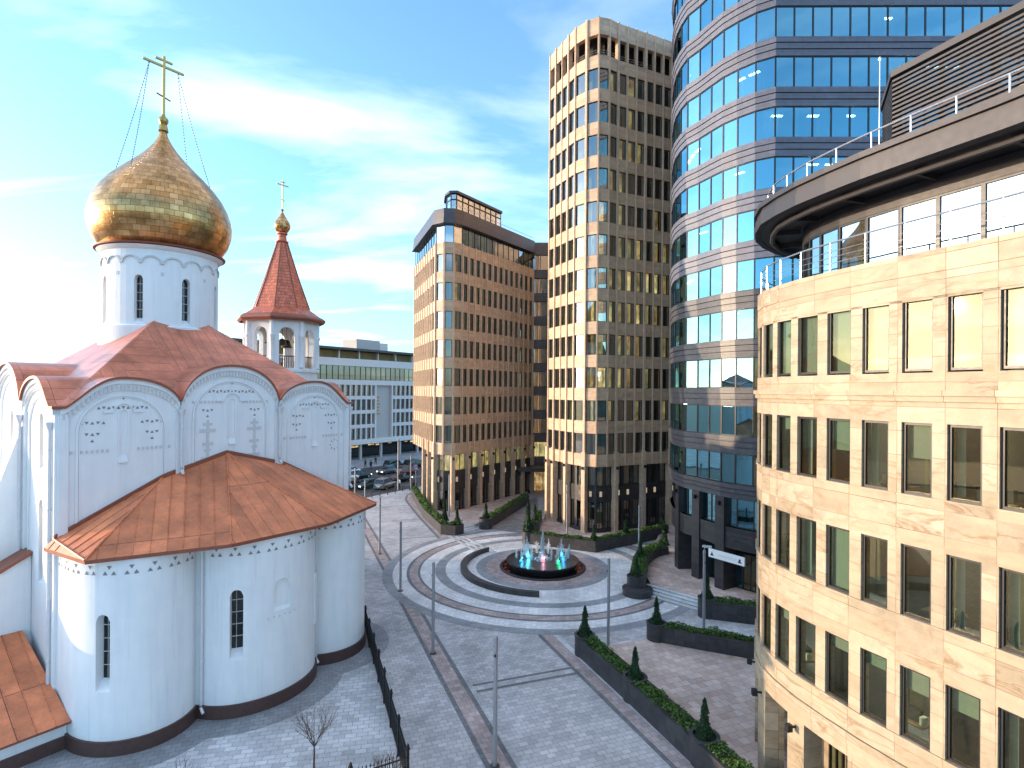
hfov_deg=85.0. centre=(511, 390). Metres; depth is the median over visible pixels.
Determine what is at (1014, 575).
window
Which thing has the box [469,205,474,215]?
penthouse window
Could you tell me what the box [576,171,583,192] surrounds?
window
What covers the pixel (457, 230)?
window
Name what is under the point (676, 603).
step
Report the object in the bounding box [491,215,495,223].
penthouse window
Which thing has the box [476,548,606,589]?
paving ring
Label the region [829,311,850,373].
window
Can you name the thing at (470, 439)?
window
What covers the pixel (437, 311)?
window
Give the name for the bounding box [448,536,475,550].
paving line
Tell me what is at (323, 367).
window
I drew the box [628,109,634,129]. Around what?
window
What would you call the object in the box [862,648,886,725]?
window
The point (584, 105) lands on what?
window
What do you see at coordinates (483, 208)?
penthouse window
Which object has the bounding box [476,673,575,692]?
paving line
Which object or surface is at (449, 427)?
window
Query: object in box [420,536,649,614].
paving ring
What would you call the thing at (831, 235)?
penthouse window
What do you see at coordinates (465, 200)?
penthouse window
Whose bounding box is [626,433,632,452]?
window
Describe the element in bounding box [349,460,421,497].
road
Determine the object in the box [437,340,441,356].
window
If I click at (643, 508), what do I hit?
light pole
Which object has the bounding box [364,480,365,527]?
light pole
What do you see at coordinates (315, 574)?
blind window
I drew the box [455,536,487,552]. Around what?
paving line
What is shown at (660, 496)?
window
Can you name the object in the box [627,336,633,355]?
window
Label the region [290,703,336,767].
bare tree
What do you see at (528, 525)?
cone conifer
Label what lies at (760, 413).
window
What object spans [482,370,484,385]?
window
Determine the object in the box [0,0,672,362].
sky
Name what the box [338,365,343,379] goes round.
window
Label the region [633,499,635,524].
window
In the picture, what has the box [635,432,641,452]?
window
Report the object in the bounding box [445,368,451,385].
window
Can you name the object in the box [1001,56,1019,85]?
window
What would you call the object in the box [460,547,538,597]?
spiral bench
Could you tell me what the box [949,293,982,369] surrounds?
window
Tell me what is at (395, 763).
bare tree
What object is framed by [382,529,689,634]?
paving ring
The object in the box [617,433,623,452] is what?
window
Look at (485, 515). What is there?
cone conifer
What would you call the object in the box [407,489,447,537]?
paving band
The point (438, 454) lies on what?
window
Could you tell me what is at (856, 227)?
penthouse window
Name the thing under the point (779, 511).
window
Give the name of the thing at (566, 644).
paving band
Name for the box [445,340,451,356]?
window
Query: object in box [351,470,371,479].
parked car
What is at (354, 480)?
light pole
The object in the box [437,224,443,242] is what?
window
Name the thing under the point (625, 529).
cone conifer
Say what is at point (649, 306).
window
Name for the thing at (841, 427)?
window
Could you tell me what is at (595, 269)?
window
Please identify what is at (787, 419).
window
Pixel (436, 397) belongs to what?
window
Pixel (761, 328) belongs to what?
window
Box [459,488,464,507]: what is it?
window
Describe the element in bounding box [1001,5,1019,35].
window
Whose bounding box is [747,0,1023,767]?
sandstone building
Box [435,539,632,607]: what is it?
paving ring
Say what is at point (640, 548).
cone conifer
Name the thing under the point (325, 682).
apse path
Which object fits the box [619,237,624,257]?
window
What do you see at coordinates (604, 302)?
window
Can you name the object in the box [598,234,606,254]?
window
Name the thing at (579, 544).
granite planter
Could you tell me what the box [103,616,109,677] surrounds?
window
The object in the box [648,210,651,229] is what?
window
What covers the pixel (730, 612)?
granite planter
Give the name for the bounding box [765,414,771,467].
window
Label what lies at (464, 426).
window
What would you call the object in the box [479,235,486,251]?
window
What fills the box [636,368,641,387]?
window
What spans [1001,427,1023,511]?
window
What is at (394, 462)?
parked car
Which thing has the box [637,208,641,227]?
window
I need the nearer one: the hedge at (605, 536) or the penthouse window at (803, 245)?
the penthouse window at (803, 245)
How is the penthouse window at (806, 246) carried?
in the sandstone building
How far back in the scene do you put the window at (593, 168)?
60.73 m
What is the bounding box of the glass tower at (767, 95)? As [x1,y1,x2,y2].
[668,0,1023,592]
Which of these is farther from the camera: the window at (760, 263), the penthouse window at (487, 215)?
the penthouse window at (487, 215)
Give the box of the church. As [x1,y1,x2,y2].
[0,56,376,767]
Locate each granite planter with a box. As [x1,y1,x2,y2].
[411,488,463,535]
[479,496,528,529]
[522,524,668,552]
[532,513,541,530]
[574,630,750,767]
[627,545,668,588]
[646,618,755,658]
[697,594,755,624]
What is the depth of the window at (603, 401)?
60.76 m
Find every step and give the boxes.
[464,528,478,532]
[606,637,645,645]
[646,584,697,600]
[651,595,697,611]
[652,591,697,607]
[653,588,697,604]
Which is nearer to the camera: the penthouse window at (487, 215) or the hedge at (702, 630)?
the hedge at (702, 630)
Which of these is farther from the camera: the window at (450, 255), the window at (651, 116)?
the window at (450, 255)
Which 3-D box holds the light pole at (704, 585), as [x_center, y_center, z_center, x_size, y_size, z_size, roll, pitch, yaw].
[12.430,12.737,35.751,0.657,5.700,0.390,0,0,22]
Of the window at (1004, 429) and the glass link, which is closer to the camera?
the window at (1004, 429)
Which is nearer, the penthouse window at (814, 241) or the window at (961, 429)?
the window at (961, 429)
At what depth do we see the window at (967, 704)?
15.37 m
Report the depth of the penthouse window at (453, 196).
73.41 m
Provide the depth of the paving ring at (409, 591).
39.03 m
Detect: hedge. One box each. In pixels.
[412,486,462,524]
[488,493,528,516]
[531,509,541,523]
[532,524,660,540]
[585,634,755,767]
[630,541,667,573]
[665,621,753,642]
[714,596,755,605]
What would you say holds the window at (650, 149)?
in the office tower at (609, 271)
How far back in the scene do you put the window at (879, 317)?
17.57 m
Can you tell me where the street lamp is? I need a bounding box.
[397,439,399,490]
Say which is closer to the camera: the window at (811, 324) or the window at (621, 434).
the window at (811, 324)
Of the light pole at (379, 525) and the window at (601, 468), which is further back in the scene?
the window at (601, 468)
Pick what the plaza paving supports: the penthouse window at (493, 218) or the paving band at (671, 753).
the paving band at (671, 753)
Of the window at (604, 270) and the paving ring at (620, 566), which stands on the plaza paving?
the paving ring at (620, 566)
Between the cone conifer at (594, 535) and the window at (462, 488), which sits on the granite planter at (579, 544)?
the cone conifer at (594, 535)
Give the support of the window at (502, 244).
in the office block
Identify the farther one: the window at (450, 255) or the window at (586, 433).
the window at (450, 255)
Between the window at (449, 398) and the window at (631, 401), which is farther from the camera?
the window at (449, 398)
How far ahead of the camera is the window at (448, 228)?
70.14 m
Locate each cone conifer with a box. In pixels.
[440,496,448,520]
[454,508,460,524]
[482,503,489,518]
[522,500,533,531]
[532,504,538,521]
[578,605,592,637]
[591,524,597,540]
[623,519,629,532]
[628,646,643,679]
[632,556,640,577]
[636,537,644,557]
[650,596,662,624]
[658,520,670,545]
[660,513,666,525]
[695,697,715,740]
[701,572,713,599]
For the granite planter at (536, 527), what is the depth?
61.20 m
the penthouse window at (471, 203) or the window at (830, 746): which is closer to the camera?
the window at (830, 746)
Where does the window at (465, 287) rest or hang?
in the office block
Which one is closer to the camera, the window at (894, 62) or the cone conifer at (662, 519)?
the window at (894, 62)
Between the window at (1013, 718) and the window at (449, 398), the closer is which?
the window at (1013, 718)
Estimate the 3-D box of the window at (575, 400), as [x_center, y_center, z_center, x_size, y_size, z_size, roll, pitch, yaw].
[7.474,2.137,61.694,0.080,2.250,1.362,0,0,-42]
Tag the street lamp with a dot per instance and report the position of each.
(398, 440)
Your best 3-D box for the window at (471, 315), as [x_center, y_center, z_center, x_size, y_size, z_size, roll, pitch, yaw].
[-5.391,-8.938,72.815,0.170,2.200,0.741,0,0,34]
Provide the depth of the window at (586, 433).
60.73 m
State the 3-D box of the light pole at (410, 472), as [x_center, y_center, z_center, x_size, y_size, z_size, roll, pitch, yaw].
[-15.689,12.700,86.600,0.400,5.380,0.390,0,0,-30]
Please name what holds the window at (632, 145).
in the office tower at (609, 271)
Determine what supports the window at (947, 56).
in the glass tower at (767, 95)
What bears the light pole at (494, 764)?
on the plaza paving
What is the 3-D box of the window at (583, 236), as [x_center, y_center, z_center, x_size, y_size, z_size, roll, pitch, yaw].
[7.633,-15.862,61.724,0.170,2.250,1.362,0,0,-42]
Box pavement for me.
[351,450,421,468]
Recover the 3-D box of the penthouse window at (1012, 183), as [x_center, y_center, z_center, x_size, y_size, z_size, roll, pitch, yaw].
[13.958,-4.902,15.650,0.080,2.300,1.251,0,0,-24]
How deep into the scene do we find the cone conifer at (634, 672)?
28.03 m
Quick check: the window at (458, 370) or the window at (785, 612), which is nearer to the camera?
the window at (785, 612)
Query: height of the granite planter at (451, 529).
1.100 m
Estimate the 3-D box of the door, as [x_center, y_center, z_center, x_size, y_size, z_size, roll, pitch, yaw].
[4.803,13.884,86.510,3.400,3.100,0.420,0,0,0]
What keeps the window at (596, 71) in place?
in the office tower at (609, 271)
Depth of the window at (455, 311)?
70.96 m
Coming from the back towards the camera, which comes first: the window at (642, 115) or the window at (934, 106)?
the window at (642, 115)
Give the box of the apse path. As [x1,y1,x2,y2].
[23,622,388,767]
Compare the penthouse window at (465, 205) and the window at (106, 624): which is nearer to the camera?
the window at (106, 624)
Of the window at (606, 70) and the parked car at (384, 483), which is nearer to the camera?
the window at (606, 70)
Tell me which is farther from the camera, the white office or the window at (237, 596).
the white office
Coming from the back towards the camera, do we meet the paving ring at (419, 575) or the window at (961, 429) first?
the paving ring at (419, 575)
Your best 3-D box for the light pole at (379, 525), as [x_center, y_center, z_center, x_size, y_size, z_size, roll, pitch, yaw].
[-12.489,12.723,52.800,0.390,5.380,0.400,0,0,-16]
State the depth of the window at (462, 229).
72.19 m
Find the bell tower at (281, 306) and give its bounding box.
[237,180,325,380]
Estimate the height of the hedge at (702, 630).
0.622 m
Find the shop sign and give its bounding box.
[708,548,744,566]
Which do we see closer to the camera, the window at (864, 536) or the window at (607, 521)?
the window at (864, 536)
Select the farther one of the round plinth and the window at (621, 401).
the window at (621, 401)
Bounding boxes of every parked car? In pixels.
[349,480,360,488]
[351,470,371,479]
[351,472,358,479]
[356,478,374,488]
[373,477,395,489]
[376,465,395,474]
[383,459,402,466]
[389,473,412,482]
[395,465,417,473]
[403,459,421,466]
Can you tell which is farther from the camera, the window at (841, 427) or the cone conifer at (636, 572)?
the cone conifer at (636, 572)
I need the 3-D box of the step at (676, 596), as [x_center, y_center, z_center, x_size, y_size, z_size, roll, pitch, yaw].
[12.185,15.436,41.558,5.399,0.399,0.390,0,0,45]
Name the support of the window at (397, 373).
in the white office
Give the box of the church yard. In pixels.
[21,662,399,767]
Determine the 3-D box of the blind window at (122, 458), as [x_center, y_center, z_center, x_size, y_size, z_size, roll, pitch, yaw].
[-18.762,1.991,26.985,0.120,2.915,1.700,0,0,37]
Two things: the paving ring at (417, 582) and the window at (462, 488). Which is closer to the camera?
the paving ring at (417, 582)
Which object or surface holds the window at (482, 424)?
in the office block
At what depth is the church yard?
24.63 m
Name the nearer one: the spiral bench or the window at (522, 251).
the spiral bench
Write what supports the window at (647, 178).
in the office tower at (609, 271)
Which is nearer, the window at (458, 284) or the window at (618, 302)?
the window at (618, 302)
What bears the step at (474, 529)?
on the plaza paving
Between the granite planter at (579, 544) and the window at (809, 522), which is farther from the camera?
the granite planter at (579, 544)
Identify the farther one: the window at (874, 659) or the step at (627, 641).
the step at (627, 641)
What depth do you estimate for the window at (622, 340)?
61.97 m
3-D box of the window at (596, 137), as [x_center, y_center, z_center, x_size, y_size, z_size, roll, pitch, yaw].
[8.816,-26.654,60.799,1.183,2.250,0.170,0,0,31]
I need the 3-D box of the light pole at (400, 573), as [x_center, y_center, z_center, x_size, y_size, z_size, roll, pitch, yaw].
[-8.589,12.750,43.100,0.400,5.380,0.390,0,0,-12]
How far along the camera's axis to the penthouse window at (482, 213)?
78.03 m
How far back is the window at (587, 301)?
60.73 m
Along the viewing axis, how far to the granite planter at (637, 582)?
43.95 m
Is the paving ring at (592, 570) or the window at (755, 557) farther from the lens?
the paving ring at (592, 570)
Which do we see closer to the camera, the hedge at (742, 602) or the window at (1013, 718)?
the window at (1013, 718)
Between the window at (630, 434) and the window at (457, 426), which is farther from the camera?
the window at (457, 426)
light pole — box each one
[354,468,355,492]
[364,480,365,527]
[378,497,381,553]
[398,521,402,591]
[410,456,411,489]
[430,562,435,654]
[448,475,449,516]
[490,635,499,767]
[566,485,567,533]
[607,558,609,645]
[638,505,639,545]
[642,484,644,526]
[702,545,711,627]
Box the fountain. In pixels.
[500,531,585,580]
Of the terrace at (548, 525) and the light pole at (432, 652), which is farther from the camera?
the terrace at (548, 525)
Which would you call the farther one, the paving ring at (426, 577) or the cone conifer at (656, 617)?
the paving ring at (426, 577)
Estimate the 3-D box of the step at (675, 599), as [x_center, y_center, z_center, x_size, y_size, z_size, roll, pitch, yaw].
[11.931,15.492,41.304,0.390,0.284,5.399,0,0,-45]
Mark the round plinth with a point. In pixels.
(638, 594)
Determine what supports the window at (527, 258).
in the office block
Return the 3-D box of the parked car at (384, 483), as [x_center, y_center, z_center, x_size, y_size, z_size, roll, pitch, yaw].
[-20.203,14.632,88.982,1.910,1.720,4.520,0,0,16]
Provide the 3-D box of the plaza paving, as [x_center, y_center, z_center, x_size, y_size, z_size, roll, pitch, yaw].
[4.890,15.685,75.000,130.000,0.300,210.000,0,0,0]
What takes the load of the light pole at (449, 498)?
on the plaza paving
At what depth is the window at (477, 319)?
74.12 m
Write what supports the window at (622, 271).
in the office tower at (609, 271)
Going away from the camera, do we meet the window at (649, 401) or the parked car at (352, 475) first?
the window at (649, 401)
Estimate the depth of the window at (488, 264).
76.28 m
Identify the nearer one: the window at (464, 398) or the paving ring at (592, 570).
the paving ring at (592, 570)
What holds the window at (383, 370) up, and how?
in the white office
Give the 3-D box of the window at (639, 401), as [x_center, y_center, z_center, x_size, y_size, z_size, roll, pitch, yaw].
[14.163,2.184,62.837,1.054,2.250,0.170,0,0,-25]
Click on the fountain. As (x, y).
(537, 564)
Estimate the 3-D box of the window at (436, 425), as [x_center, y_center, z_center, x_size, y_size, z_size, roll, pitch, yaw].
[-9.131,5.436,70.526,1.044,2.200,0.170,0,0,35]
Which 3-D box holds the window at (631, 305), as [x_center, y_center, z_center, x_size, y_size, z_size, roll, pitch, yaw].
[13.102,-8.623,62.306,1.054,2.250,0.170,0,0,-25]
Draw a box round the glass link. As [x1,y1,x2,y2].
[518,242,547,490]
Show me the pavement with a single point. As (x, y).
(359, 464)
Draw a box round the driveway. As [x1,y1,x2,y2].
[492,497,537,532]
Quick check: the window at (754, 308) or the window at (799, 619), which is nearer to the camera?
the window at (799, 619)
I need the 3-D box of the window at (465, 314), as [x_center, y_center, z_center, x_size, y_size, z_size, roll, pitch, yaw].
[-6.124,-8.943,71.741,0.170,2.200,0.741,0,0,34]
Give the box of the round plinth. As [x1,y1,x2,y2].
[622,583,652,599]
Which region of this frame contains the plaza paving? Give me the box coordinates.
[364,487,754,767]
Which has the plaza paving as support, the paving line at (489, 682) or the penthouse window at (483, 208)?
the paving line at (489, 682)
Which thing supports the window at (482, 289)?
in the office block
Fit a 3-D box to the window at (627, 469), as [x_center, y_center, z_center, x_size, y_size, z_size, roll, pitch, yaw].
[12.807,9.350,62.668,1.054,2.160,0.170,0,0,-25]
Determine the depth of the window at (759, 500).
23.65 m
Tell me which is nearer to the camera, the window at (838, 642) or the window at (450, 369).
the window at (838, 642)
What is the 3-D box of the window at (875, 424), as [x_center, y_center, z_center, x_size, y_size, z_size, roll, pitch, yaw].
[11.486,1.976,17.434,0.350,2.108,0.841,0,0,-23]
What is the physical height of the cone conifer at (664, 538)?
2.711 m
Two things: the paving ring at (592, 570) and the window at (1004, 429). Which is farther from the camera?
the paving ring at (592, 570)
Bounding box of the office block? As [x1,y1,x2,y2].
[412,190,535,511]
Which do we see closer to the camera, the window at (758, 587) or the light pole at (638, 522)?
the window at (758, 587)
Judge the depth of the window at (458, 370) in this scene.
70.95 m
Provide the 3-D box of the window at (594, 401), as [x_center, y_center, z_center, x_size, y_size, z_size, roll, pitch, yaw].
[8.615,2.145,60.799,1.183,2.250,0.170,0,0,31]
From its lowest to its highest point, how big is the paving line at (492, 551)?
0.001 m
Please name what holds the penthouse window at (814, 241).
in the sandstone building
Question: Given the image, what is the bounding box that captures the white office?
[232,338,421,459]
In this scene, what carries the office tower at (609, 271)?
on the plaza paving
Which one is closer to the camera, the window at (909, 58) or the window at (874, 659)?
the window at (874, 659)
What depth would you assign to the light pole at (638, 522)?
49.84 m
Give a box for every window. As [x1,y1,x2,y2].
[103,402,143,462]
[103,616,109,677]
[137,276,142,317]
[182,280,187,320]
[216,392,246,443]
[231,590,242,647]
[302,400,326,445]
[314,572,316,623]
[320,365,326,378]
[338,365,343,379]
[350,366,354,379]
[381,368,385,380]
[395,368,399,380]
[436,397,441,413]
[436,425,441,442]
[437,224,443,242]
[437,311,442,328]
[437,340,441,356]
[438,454,444,470]
[442,490,448,510]
[444,224,452,241]
[444,426,450,442]
[445,282,451,299]
[445,311,451,327]
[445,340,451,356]
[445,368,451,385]
[446,253,452,270]
[448,397,451,413]
[451,194,456,199]
[451,199,456,208]
[453,224,462,243]
[454,368,459,385]
[454,425,459,442]
[455,254,460,271]
[455,311,460,328]
[456,283,460,300]
[457,194,462,201]
[457,200,462,210]
[457,340,459,356]
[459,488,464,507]
[462,229,468,245]
[463,197,468,204]
[463,202,468,212]
[463,397,465,413]
[463,425,465,441]
[464,256,466,273]
[464,285,466,301]
[464,313,466,329]
[467,230,474,247]
[469,200,474,206]
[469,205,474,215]
[469,424,471,440]
[470,314,472,330]
[470,342,472,358]
[471,452,476,467]
[475,208,479,217]
[476,315,478,331]
[476,342,478,358]
[476,370,478,385]
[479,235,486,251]
[480,205,485,211]
[480,210,485,219]
[482,289,484,305]
[482,316,484,332]
[482,343,484,359]
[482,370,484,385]
[482,424,483,439]
[485,237,492,253]
[486,213,490,221]
[488,264,490,280]
[488,317,490,333]
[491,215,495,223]
[496,217,500,226]
[501,244,508,259]
[522,251,528,266]
[526,253,532,268]
[575,367,582,387]
[575,400,582,420]
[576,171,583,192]
[576,236,583,257]
[577,105,584,127]
[586,334,595,354]
[586,367,595,387]
[586,400,595,420]
[586,433,595,454]
[587,201,596,222]
[587,234,596,255]
[587,267,596,288]
[587,301,595,321]
[588,68,597,90]
[588,101,597,123]
[588,134,597,154]
[588,168,596,189]
[588,502,593,528]
[597,400,605,420]
[597,434,605,454]
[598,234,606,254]
[598,267,606,287]
[598,334,606,354]
[599,101,607,121]
[599,134,607,155]
[600,68,607,88]
[600,168,607,188]
[600,467,602,485]
[602,301,606,321]
[606,501,610,527]
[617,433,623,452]
[618,302,624,322]
[618,335,623,355]
[618,400,623,420]
[619,172,625,192]
[619,205,624,224]
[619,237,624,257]
[619,270,624,290]
[620,74,625,94]
[620,107,625,127]
[620,139,625,159]
[620,368,623,387]
[625,465,629,483]
[626,400,632,420]
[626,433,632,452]
[627,238,633,258]
[627,271,633,290]
[627,303,633,323]
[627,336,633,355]
[627,368,632,387]
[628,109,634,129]
[628,141,634,161]
[628,174,634,194]
[628,206,634,226]
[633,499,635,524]
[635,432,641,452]
[636,272,642,291]
[636,304,642,323]
[636,336,642,355]
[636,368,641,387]
[636,400,641,419]
[637,143,643,163]
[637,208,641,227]
[637,240,642,259]
[638,79,643,99]
[638,112,643,131]
[645,400,650,419]
[646,305,651,324]
[646,337,651,356]
[647,114,652,134]
[647,146,652,165]
[647,178,652,197]
[648,82,652,102]
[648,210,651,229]
[659,496,664,521]
[742,553,755,591]
[753,406,756,436]
[753,455,756,485]
[754,257,773,288]
[754,308,757,338]
[754,357,757,387]
[755,106,774,140]
[755,156,774,189]
[755,557,755,592]
[756,6,775,41]
[756,56,775,91]
[758,587,759,634]
[759,413,760,462]
[759,500,760,547]
[760,328,761,376]
[764,504,771,558]
[764,595,770,650]
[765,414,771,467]
[766,324,772,375]
[777,605,788,666]
[778,415,790,471]
[778,510,789,569]
[779,320,790,375]
[797,617,814,683]
[798,517,815,580]
[799,416,816,477]
[800,316,817,374]
[802,245,803,277]
[803,240,808,277]
[809,234,819,276]
[820,226,838,273]
[827,525,849,593]
[827,632,848,704]
[828,418,849,483]
[828,744,844,767]
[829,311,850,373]
[839,217,865,268]
[862,534,887,607]
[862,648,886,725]
[863,420,888,489]
[864,305,888,372]
[866,206,899,262]
[888,6,906,35]
[888,56,906,83]
[900,195,937,255]
[901,666,929,749]
[902,544,930,623]
[903,422,931,496]
[904,299,932,371]
[906,106,924,132]
[907,6,925,35]
[907,56,924,85]
[925,106,938,124]
[926,6,944,35]
[937,182,982,247]
[944,5,962,35]
[945,56,962,85]
[947,555,981,640]
[947,685,980,767]
[948,424,982,504]
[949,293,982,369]
[963,5,981,31]
[963,56,981,85]
[982,5,1000,35]
[982,56,1000,83]
[983,171,1023,238]
[999,708,1023,767]
[1000,567,1023,655]
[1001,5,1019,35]
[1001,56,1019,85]
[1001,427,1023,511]
[1002,287,1023,368]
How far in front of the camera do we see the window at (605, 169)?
60.77 m
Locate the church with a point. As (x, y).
(182, 526)
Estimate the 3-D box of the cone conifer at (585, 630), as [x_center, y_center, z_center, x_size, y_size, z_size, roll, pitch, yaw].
[4.339,13.636,32.975,0.918,2.025,0.904,0,0,-5]
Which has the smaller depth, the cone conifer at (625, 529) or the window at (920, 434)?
the window at (920, 434)
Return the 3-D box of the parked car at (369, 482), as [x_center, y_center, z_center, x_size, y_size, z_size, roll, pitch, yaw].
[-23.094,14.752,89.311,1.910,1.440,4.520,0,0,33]
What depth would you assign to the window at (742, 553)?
42.19 m
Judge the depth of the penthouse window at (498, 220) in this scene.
81.18 m
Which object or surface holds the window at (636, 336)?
in the office tower at (609, 271)
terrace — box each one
[436,491,527,526]
[539,502,674,537]
[609,639,786,767]
[647,532,755,600]
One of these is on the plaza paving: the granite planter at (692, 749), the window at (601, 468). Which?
the granite planter at (692, 749)
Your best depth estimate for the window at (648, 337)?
63.55 m
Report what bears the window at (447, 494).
in the office block
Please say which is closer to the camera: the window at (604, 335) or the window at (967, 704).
the window at (967, 704)
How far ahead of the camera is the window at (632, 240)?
62.50 m
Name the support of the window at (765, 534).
in the sandstone building
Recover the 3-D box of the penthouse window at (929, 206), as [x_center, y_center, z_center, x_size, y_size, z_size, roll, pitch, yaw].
[12.983,-4.909,17.824,0.080,2.300,1.133,0,0,-23]
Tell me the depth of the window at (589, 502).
61.07 m
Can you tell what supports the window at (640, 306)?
in the office tower at (609, 271)
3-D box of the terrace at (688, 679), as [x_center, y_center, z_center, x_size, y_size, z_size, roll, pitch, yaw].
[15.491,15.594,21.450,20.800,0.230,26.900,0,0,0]
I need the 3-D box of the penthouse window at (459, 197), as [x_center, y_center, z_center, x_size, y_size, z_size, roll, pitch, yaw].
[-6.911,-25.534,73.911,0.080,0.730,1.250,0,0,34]
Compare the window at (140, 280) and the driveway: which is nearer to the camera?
the window at (140, 280)
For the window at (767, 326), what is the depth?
22.43 m
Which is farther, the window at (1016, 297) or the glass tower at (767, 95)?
the glass tower at (767, 95)
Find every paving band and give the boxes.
[365,522,510,767]
[365,533,489,767]
[405,489,439,538]
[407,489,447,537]
[538,635,676,767]
[542,635,693,767]
[554,635,676,749]
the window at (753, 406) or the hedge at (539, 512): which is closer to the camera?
the window at (753, 406)
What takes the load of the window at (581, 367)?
in the office tower at (609, 271)
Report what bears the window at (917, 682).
in the sandstone building
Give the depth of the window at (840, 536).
18.77 m
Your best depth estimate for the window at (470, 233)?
73.22 m
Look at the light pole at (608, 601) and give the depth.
33.82 m
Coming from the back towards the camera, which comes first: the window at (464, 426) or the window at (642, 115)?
the window at (464, 426)
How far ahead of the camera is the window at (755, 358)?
41.00 m
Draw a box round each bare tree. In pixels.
[172,756,203,767]
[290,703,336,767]
[371,750,405,767]
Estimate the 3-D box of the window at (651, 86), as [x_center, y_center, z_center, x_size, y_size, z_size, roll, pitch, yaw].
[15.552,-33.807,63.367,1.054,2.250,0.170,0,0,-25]
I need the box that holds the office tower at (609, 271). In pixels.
[544,15,672,532]
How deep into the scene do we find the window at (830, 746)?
21.10 m
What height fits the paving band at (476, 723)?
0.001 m
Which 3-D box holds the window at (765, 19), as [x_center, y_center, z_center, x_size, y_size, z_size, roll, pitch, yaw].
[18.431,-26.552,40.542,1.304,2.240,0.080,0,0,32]
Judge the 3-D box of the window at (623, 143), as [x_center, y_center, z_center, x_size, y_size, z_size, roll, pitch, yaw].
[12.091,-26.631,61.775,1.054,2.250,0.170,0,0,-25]
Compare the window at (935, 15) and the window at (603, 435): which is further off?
the window at (603, 435)
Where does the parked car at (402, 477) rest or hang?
on the road
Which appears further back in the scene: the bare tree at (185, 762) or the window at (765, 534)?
the window at (765, 534)
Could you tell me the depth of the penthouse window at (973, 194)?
16.74 m
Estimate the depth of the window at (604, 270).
60.76 m
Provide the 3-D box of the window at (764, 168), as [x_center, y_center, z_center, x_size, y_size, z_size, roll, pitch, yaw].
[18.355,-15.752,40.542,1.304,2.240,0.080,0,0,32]
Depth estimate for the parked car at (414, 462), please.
112.28 m
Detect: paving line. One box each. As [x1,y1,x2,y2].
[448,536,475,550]
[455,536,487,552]
[461,536,494,552]
[473,667,570,685]
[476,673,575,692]
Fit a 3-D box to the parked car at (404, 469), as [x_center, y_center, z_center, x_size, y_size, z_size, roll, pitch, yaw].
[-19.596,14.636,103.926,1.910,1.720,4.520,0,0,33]
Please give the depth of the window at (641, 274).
63.04 m
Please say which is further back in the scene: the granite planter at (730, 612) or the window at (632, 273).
the window at (632, 273)
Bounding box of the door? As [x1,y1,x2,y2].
[534,472,544,489]
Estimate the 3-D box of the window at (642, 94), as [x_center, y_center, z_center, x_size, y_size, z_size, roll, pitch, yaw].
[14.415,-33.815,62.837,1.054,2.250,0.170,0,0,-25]
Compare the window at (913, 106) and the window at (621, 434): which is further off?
the window at (621, 434)
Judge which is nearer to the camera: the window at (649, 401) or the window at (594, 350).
the window at (594, 350)
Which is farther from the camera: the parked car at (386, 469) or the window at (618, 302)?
the parked car at (386, 469)
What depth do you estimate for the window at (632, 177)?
62.47 m
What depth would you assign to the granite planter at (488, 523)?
66.16 m
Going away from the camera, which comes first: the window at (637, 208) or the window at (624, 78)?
the window at (624, 78)
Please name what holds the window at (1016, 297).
in the sandstone building
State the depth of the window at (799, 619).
20.16 m
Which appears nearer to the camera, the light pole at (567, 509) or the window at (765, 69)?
the window at (765, 69)
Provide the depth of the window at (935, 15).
40.03 m
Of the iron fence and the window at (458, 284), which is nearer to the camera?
the iron fence
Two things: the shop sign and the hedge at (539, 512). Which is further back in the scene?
the hedge at (539, 512)
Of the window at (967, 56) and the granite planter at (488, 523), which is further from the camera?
the granite planter at (488, 523)
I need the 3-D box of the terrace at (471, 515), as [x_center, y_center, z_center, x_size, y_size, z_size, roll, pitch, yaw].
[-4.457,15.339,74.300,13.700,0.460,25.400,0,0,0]
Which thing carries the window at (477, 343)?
in the office block
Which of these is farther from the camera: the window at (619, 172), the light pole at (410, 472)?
the light pole at (410, 472)
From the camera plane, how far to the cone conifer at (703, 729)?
23.22 m
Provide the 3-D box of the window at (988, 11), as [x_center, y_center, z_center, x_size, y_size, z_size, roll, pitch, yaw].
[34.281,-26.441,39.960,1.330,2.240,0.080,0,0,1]
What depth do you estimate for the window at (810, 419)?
20.15 m
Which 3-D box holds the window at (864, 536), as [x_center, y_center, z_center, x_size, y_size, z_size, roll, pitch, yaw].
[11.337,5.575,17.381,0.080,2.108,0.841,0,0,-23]
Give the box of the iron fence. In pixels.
[348,605,409,767]
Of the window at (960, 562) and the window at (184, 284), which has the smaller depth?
the window at (960, 562)
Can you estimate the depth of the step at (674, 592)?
41.96 m
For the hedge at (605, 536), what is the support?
on the granite planter at (579, 544)
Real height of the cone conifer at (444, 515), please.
3.073 m
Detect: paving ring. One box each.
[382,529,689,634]
[392,531,678,628]
[410,534,660,619]
[418,535,652,615]
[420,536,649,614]
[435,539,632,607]
[446,541,631,602]
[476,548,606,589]
[486,552,599,585]

